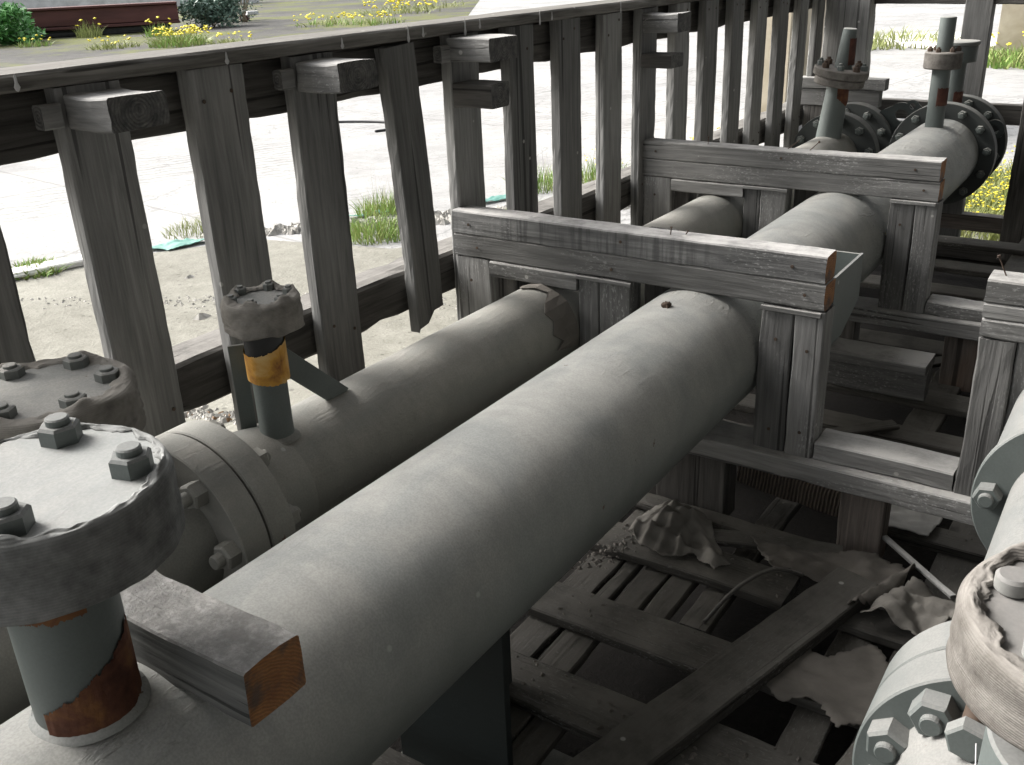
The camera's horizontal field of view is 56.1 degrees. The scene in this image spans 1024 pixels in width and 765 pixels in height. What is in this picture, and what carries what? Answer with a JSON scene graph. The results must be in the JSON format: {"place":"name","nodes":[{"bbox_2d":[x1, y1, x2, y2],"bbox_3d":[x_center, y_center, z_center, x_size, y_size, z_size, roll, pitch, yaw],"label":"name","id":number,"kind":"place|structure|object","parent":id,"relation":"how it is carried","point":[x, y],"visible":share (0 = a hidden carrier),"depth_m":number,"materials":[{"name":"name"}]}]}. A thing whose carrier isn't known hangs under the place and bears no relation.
{"place":"outdoors","nodes":[
{"label":"outdoors","id":0,"kind":"place"},
{"bbox_2d":[15,240,457,431],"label":"pavement","id":1,"kind":"structure","parent":0,"point":[60,330],"depth_m":5.80,"materials":[{"name":"beige concrete"}]},
{"bbox_2d":[12,254,83,279],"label":"concrete kerb","id":2,"kind":"structure","parent":1,"relation":"on","point":[77,260],"depth_m":6.61,"materials":[{"name":"white concrete"}]},
{"bbox_2d":[192,313,211,319],"bbox_3d":[-1.814,-0.394,5.613,0.078,0.036,0.114,13,28,31],"label":"stone","id":3,"kind":"object","parent":1,"relation":"on","point":[200,316],"visible":1,"depth_m":5.59,"materials":[{"name":"grey stone"}]},
{"bbox_2d":[186,411,231,421],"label":"leaf litter","id":4,"kind":"object","parent":1,"relation":"on","point":[227,419],"visible":0.07,"depth_m":4.34,"materials":[{"name":"beige plant"}]},
{"bbox_2d":[184,405,235,424],"bbox_3d":[-0.932,0.175,4.254,2.470,0.024,0.235,4,24,13],"label":"rubble","id":5,"kind":"object","parent":1,"relation":"on","point":[199,413],"visible":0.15,"depth_m":4.36,"materials":[{"name":"stone"}]},
{"bbox_2d":[20,292,456,313],"bbox_3d":[-1.683,-0.480,5.826,5.450,0.014,0.392,0,24,4],"label":"rubble","id":6,"kind":"object","parent":1,"relation":"on","point":[164,302],"visible":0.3,"depth_m":5.91,"materials":[{"name":"stone"}]},
{"bbox_2d":[218,11,258,21],"bbox_3d":[-10.980,-14.637,38.369,1.694,0.413,0.360,-11,25,-19],"label":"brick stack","id":7,"kind":"object","parent":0,"point":[251,13],"visible":0.28,"depth_m":38.41,"materials":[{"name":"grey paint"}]},
{"bbox_2d":[0,0,1023,267],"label":"ground","id":8,"kind":"structure","parent":0,"point":[36,220],"depth_m":10.57,"materials":[{"name":"concrete"}]},
{"bbox_2d":[11,255,74,279],"bbox_3d":[-3.279,-0.803,6.604,0.557,0.097,0.548,13,28,31],"label":"ground weed","id":9,"kind":"object","parent":8,"relation":"on","point":[28,263],"visible":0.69,"depth_m":6.58,"materials":[{"name":"green plant"}]},
{"bbox_2d":[152,238,203,249],"bbox_3d":[-2.478,-1.018,7.089,0.579,0.030,0.200,-17,28,-29],"label":"plastic sheet","id":10,"kind":"object","parent":8,"relation":"on","point":[172,244],"visible":0.84,"depth_m":7.08,"materials":[{"name":"teal plastic"}]},
{"bbox_2d":[161,204,202,238],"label":"grass clump","id":11,"kind":"object","parent":8,"relation":"on","point":[195,229],"visible":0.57,"depth_m":7.44,"materials":[{"name":"plant"}]},
{"bbox_2d":[0,0,478,67],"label":"asphalt yard","id":12,"kind":"structure","parent":8,"relation":"on","point":[274,18],"depth_m":33.82,"materials":[{"name":"grey asphalt"}]},
{"bbox_2d":[0,1,48,45],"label":"round bush","id":13,"kind":"object","parent":12,"relation":"on","point":[15,22],"visible":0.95,"depth_m":29.80,"materials":[{"name":"green plant"}]},
{"bbox_2d":[13,34,56,47],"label":"flowering weed","id":14,"kind":"object","parent":12,"relation":"on","point":[36,44],"visible":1,"depth_m":28.66,"materials":[{"name":"green plant"}]},
{"bbox_2d":[72,17,104,37],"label":"flowering weed","id":15,"kind":"object","parent":12,"relation":"on","point":[82,33],"visible":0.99,"depth_m":31.87,"materials":[{"name":"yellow plant"}]},
{"bbox_2d":[25,1,179,37],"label":"rusty girder","id":16,"kind":"object","parent":12,"relation":"on","point":[56,22],"visible":0.73,"depth_m":32.71,"materials":[{"name":"brown metal"}]},
{"bbox_2d":[83,35,145,49],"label":"flowering weed","id":17,"kind":"object","parent":12,"relation":"on","point":[106,46],"visible":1,"depth_m":26.62,"materials":[{"name":"yellow plant"}]},
{"bbox_2d":[0,0,259,8],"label":"concrete wall","id":18,"kind":"structure","parent":12,"relation":"on","point":[41,3],"depth_m":55.70,"materials":[{"name":"grey paint"}]},
{"bbox_2d":[137,16,174,37],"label":"flowering weed","id":19,"kind":"object","parent":12,"relation":"on","point":[150,33],"visible":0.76,"depth_m":30.75,"materials":[{"name":"green plant"}]},
{"bbox_2d":[141,26,212,47],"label":"flowering weed","id":20,"kind":"object","parent":12,"relation":"on","point":[186,42],"visible":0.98,"depth_m":26.46,"materials":[{"name":"green plant"}]},
{"bbox_2d":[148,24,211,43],"bbox_3d":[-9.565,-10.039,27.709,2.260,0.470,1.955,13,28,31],"label":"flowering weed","id":21,"kind":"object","parent":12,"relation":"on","point":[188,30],"visible":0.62,"depth_m":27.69,"materials":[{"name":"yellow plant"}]},
{"bbox_2d":[178,0,244,28],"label":"grey bush","id":22,"kind":"object","parent":12,"relation":"on","point":[206,12],"visible":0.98,"depth_m":34.25,"materials":[{"name":"green plant"}]},
{"bbox_2d":[208,31,254,44],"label":"flowering weed","id":23,"kind":"object","parent":12,"relation":"on","point":[227,40],"visible":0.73,"depth_m":26.39,"materials":[{"name":"yellow plant"}]},
{"bbox_2d":[220,0,262,21],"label":"bare shrub","id":24,"kind":"object","parent":12,"relation":"on","point":[245,9],"visible":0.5,"depth_m":37.37,"materials":[{"name":"grey plant"}]},
{"bbox_2d":[291,11,364,26],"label":"flowering weed","id":25,"kind":"object","parent":12,"relation":"on","point":[330,22],"visible":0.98,"depth_m":33.19,"materials":[{"name":"yellow plant"}]},
{"bbox_2d":[351,9,405,25],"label":"flowering weed","id":26,"kind":"object","parent":12,"relation":"on","point":[375,22],"visible":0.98,"depth_m":32.53,"materials":[{"name":"yellow plant"}]},
{"bbox_2d":[356,0,440,15],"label":"flowering weed","id":27,"kind":"object","parent":12,"relation":"on","point":[403,11],"visible":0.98,"depth_m":39.11,"materials":[{"name":"yellow plant"}]},
{"bbox_2d":[381,0,469,8],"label":"flowering weed","id":28,"kind":"object","parent":12,"relation":"on","point":[433,6],"visible":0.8,"depth_m":43.48,"materials":[{"name":"yellow plant"}]},
{"bbox_2d":[339,120,385,132],"bbox_3d":[-2.014,-3.263,12.171,1.542,0.039,0.629,13,28,31],"label":"cable","id":29,"kind":"object","parent":8,"relation":"on","point":[363,121],"visible":0.37,"depth_m":12.34,"materials":[{"name":"black rubber"}]},
{"bbox_2d":[347,170,396,218],"bbox_3d":[-1.034,-1.562,7.657,0.652,0.469,0.603,6,25,18],"label":"grass clump","id":30,"kind":"object","parent":8,"relation":"on","point":[381,206],"visible":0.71,"depth_m":7.68,"materials":[{"name":"green plant"}]},
{"bbox_2d":[350,212,400,245],"bbox_3d":[-0.999,-1.184,7.138,0.799,0.193,0.810,13,28,31],"label":"grass clump","id":31,"kind":"object","parent":8,"relation":"on","point":[356,232],"visible":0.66,"depth_m":7.09,"materials":[{"name":"green plant"}]},
{"bbox_2d":[179,205,630,236],"bbox_3d":[-0.722,-1.290,7.519,3.688,0.060,0.460,-6,24,-9],"label":"rubble","id":32,"kind":"object","parent":8,"relation":"on","point":[442,218],"visible":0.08,"depth_m":7.41,"materials":[{"name":"stone"}]},
{"bbox_2d":[0,0,825,436],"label":"timber fence","id":33,"kind":"object","parent":8,"relation":"on","point":[88,120],"visible":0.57,"depth_m":2.76,"materials":[{"name":"wood"}]},
{"bbox_2d":[486,194,505,201],"bbox_3d":[-0.098,-1.556,8.076,0.432,0.026,0.117,-16,27,-28],"label":"plastic sheet","id":34,"kind":"object","parent":8,"relation":"on","point":[496,198],"visible":0.52,"depth_m":8.05,"materials":[{"name":"teal plastic"}]},
{"bbox_2d":[501,154,552,193],"bbox_3d":[0.263,-1.920,8.401,0.772,0.429,0.785,13,28,31],"label":"grass clump","id":35,"kind":"object","parent":8,"relation":"on","point":[548,185],"visible":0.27,"depth_m":8.39,"materials":[{"name":"green plant"}]},
{"bbox_2d":[582,145,630,183],"bbox_3d":[0.782,-2.033,8.508,0.729,0.511,0.766,-10,25,-17],"label":"grass clump","id":36,"kind":"object","parent":8,"relation":"on","point":[592,174],"visible":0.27,"depth_m":8.59,"materials":[{"name":"green plant"}]},
{"bbox_2d":[761,2,825,111],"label":"concrete pillar","id":37,"kind":"structure","parent":8,"relation":"on","point":[766,66],"depth_m":10.37,"materials":[{"name":"beige concrete"}]},
{"bbox_2d":[872,26,960,49],"bbox_3d":[7.752,-6.937,19.131,3.230,0.408,3.258,13,28,31],"label":"grass clump","id":38,"kind":"object","parent":8,"relation":"on","point":[882,44],"visible":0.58,"depth_m":18.89,"materials":[{"name":"green plant"}]},
{"bbox_2d":[873,31,996,51],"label":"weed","id":39,"kind":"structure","parent":8,"relation":"on","point":[925,44],"depth_m":18.88,"materials":[{"name":"plant"}]},
{"bbox_2d":[961,190,1004,240],"bbox_3d":[3.206,-1.166,6.629,0.944,0.256,0.939,13,28,31],"label":"flowering weed","id":40,"kind":"object","parent":8,"relation":"on","point":[969,233],"visible":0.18,"depth_m":6.57,"materials":[{"name":"yellow plant"}]},
{"bbox_2d":[968,181,1005,214],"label":"flowering weed","id":41,"kind":"object","parent":8,"relation":"on","point":[996,206],"visible":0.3,"depth_m":6.96,"materials":[{"name":"yellow plant"}]},
{"bbox_2d":[965,178,1009,212],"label":"flowering weed","id":42,"kind":"object","parent":8,"relation":"on","point":[982,198],"visible":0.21,"depth_m":7.07,"materials":[{"name":"yellow plant"}]},
{"bbox_2d":[966,166,1009,212],"bbox_3d":[3.731,-1.473,7.275,0.987,0.259,0.924,13,28,31],"label":"flowering weed","id":43,"kind":"object","parent":8,"relation":"on","point":[1003,186],"visible":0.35,"depth_m":7.34,"materials":[{"name":"yellow plant"}]},
{"bbox_2d":[974,160,1011,194],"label":"flowering weed","id":44,"kind":"object","parent":8,"relation":"on","point":[989,179],"visible":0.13,"depth_m":7.75,"materials":[{"name":"yellow plant"}]},
{"bbox_2d":[984,205,1004,240],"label":"flowering weed","id":45,"kind":"object","parent":8,"relation":"on","point":[991,235],"visible":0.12,"depth_m":6.39,"materials":[{"name":"yellow plant"}]},
{"bbox_2d":[986,145,1015,183],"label":"flowering weed","id":46,"kind":"object","parent":8,"relation":"on","point":[1006,167],"visible":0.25,"depth_m":8.04,"materials":[{"name":"yellow plant"}]},
{"bbox_2d":[987,44,1023,69],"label":"grass clump","id":47,"kind":"object","parent":8,"relation":"on","point":[994,61],"visible":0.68,"depth_m":15.16,"materials":[{"name":"green plant"}]},
{"bbox_2d":[990,31,1023,60],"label":"flowering weed","id":48,"kind":"object","parent":8,"relation":"on","point":[1008,44],"visible":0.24,"depth_m":15.74,"materials":[{"name":"yellow plant"}]},
{"bbox_2d":[995,4,1023,55],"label":"concrete block","id":49,"kind":"structure","parent":8,"relation":"on","point":[1011,27],"depth_m":15.79,"materials":[{"name":"beige concrete"}]},
{"bbox_2d":[390,256,1004,764],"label":"soil under crate","id":50,"kind":"structure","parent":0,"point":[764,716],"depth_m":2.92,"materials":[{"name":"soil"}]},
{"bbox_2d":[401,629,572,764],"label":"pipe saddle","id":51,"kind":"object","parent":50,"relation":"on","point":[464,718],"visible":0.51,"depth_m":2.12,"materials":[{"name":"grey metal"}]},
{"bbox_2d":[0,16,1007,764],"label":"pipe","id":52,"kind":"object","parent":51,"relation":"on","point":[402,598],"visible":0.88,"depth_m":1.64,"materials":[{"name":"grey metal"}]},
{"bbox_2d":[120,570,305,726],"bbox_3d":[-0.456,0.364,1.371,0.342,0.092,0.105,13,28,31],"label":"timber offcut","id":53,"kind":"object","parent":52,"relation":"on","point":[238,664],"visible":0.82,"depth_m":1.31,"materials":[{"name":"grey wood"}]},
{"bbox_2d":[821,0,1023,263],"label":"end fence","id":54,"kind":"object","parent":50,"relation":"on","point":[977,24],"visible":0.32,"depth_m":5.83,"materials":[{"name":"grey wood"}]},
{"bbox_2d":[372,235,1023,764],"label":"slatted floor","id":55,"kind":"structure","parent":0,"point":[660,587],"depth_m":2.61,"materials":[{"name":"grey wood"}]},
{"bbox_2d":[571,524,642,569],"bbox_3d":[0.312,0.479,2.847,0.449,0.008,0.133,-19,29,-34],"label":"grit","id":56,"kind":"object","parent":55,"relation":"on","point":[602,551],"visible":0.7,"depth_m":2.81,"materials":[{"name":"gravel"}]},
{"bbox_2d":[628,499,729,568],"bbox_3d":[0.522,0.422,2.848,0.329,0.088,0.270,13,28,31],"label":"crumpled sack","id":57,"kind":"object","parent":55,"relation":"on","point":[670,528],"visible":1,"depth_m":2.81,"materials":[{"name":"grey fabric"}]},
{"bbox_2d":[452,205,973,557],"bbox_3d":[1.136,0.116,2.581,3.153,0.924,0.175,13,28,31],"label":"support frame","id":58,"kind":"object","parent":55,"relation":"on","point":[606,269],"visible":0.7,"depth_m":2.77,"materials":[{"name":"wood"}]},
{"bbox_2d":[831,251,863,344],"bbox_3d":[0.899,-0.258,2.831,0.170,0.205,0.275,13,28,31],"label":"steel channel","id":59,"kind":"object","parent":58,"relation":"attached to","point":[848,270],"visible":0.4,"depth_m":2.79,"materials":[{"name":"grey paint"}]},
{"bbox_2d":[953,255,1023,496],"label":"side support frame","id":60,"kind":"object","parent":58,"relation":"on","point":[997,387],"visible":0.77,"depth_m":2.39,"materials":[{"name":"wood"}]},
{"bbox_2d":[852,389,1023,764],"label":"pipe","id":61,"kind":"object","parent":60,"relation":"attached to","point":[951,692],"visible":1,"depth_m":1.29,"materials":[{"name":"metal"}]},
{"bbox_2d":[975,743,976,764],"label":"thin wire","id":62,"kind":"object","parent":61,"relation":"hanging from","point":[975,753],"visible":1,"depth_m":1.20,"materials":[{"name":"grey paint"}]},
{"bbox_2d":[563,567,877,764],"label":"diagonal plank","id":63,"kind":"object","parent":55,"relation":"on","point":[668,725],"visible":0.98,"depth_m":2.25,"materials":[{"name":"grey wood"}]},
{"bbox_2d":[750,535,915,607],"bbox_3d":[0.890,0.484,2.669,0.282,0.070,0.436,-17,28,-30],"label":"cardboard sheet","id":64,"kind":"object","parent":63,"relation":"on","point":[886,576],"visible":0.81,"depth_m":2.67,"materials":[{"name":"cardboard"}]},
{"bbox_2d":[516,498,972,764],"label":"floor litter","id":65,"kind":"object","parent":55,"relation":"on","point":[694,754],"visible":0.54,"depth_m":2.27,"materials":[{"name":"cardboard"}]},
{"bbox_2d":[861,576,955,635],"bbox_3d":[1.036,0.576,2.444,0.256,0.092,0.166,-18,28,-32],"label":"paper rag","id":66,"kind":"object","parent":65,"relation":"on","point":[915,606],"visible":0.91,"depth_m":2.44,"materials":[{"name":"beige paper"}]},
{"bbox_2d":[882,535,956,598],"bbox_3d":[1.104,0.499,2.621,0.020,0.013,0.316,-7,21,-10],"label":"wooden stick","id":67,"kind":"object","parent":66,"relation":"on","point":[922,570],"visible":0.98,"depth_m":2.60,"materials":[{"name":"grey wood"}]},
{"bbox_2d":[702,567,803,623],"bbox_3d":[0.648,0.561,2.574,0.306,0.120,0.020,-11,25,-18],"label":"bent strap","id":68,"kind":"object","parent":55,"relation":"on","point":[734,590],"visible":1,"depth_m":2.55,"materials":[{"name":"grey metal"}]},
{"bbox_2d":[736,466,840,516],"bbox_3d":[0.893,0.327,3.022,0.376,0.089,0.057,19,31,29],"label":"ribbed board","id":69,"kind":"object","parent":55,"relation":"on","point":[819,498],"visible":0.55,"depth_m":3.00,"materials":[{"name":"wood"}]},
{"bbox_2d":[643,136,984,392],"bbox_3d":[1.906,-0.384,3.626,3.152,0.940,0.173,13,28,31],"label":"support frame","id":70,"kind":"object","parent":55,"relation":"on","point":[763,181],"visible":0.71,"depth_m":3.84,"materials":[{"name":"wood"}]},
{"bbox_2d":[0,27,913,724],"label":"pipe","id":71,"kind":"object","parent":70,"relation":"on","point":[274,475],"visible":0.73,"depth_m":2.18,"materials":[{"name":"metal"}]},
{"bbox_2d":[519,284,578,350],"bbox_3d":[0.087,-0.202,3.034,0.212,0.179,0.140,13,28,31],"label":"torn wrapping","id":72,"kind":"object","parent":71,"relation":"attached to","point":[558,310],"visible":1,"depth_m":3.01,"materials":[{"name":"cardboard"}]},
{"bbox_2d":[767,644,888,727],"bbox_3d":[0.792,0.706,2.264,0.379,0.025,0.272,-6,24,-7],"label":"cardboard sheet","id":73,"kind":"object","parent":55,"relation":"on","point":[841,688],"visible":0.65,"depth_m":2.27,"materials":[{"name":"cardboard"}]},
{"bbox_2d":[801,76,889,125],"bbox_3d":[2.043,-1.421,6.061,0.523,0.970,0.104,13,28,31],"label":"wooden beam","id":74,"kind":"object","parent":55,"relation":"on","point":[813,94],"visible":0.16,"depth_m":5.92,"materials":[{"name":"grey wood"}]},
{"bbox_2d":[827,360,932,400],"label":"block","id":75,"kind":"structure","parent":55,"relation":"on","point":[891,383],"depth_m":3.67,"materials":[{"name":"grey wood"}]},
{"bbox_2d":[829,337,934,376],"bbox_3d":[1.381,-0.105,3.688,0.423,0.040,0.162,13,28,31],"label":"plank","id":76,"kind":"object","parent":75,"relation":"on","point":[902,360],"visible":0.82,"depth_m":3.64,"materials":[{"name":"grey wood"}]},
{"bbox_2d":[888,504,942,535],"bbox_3d":[1.204,0.403,2.904,0.162,0.016,0.201,17,30,36],"label":"paper scrap","id":77,"kind":"object","parent":55,"relation":"on","point":[920,523],"visible":0.53,"depth_m":2.88,"materials":[{"name":"grey paper"}]}
]}

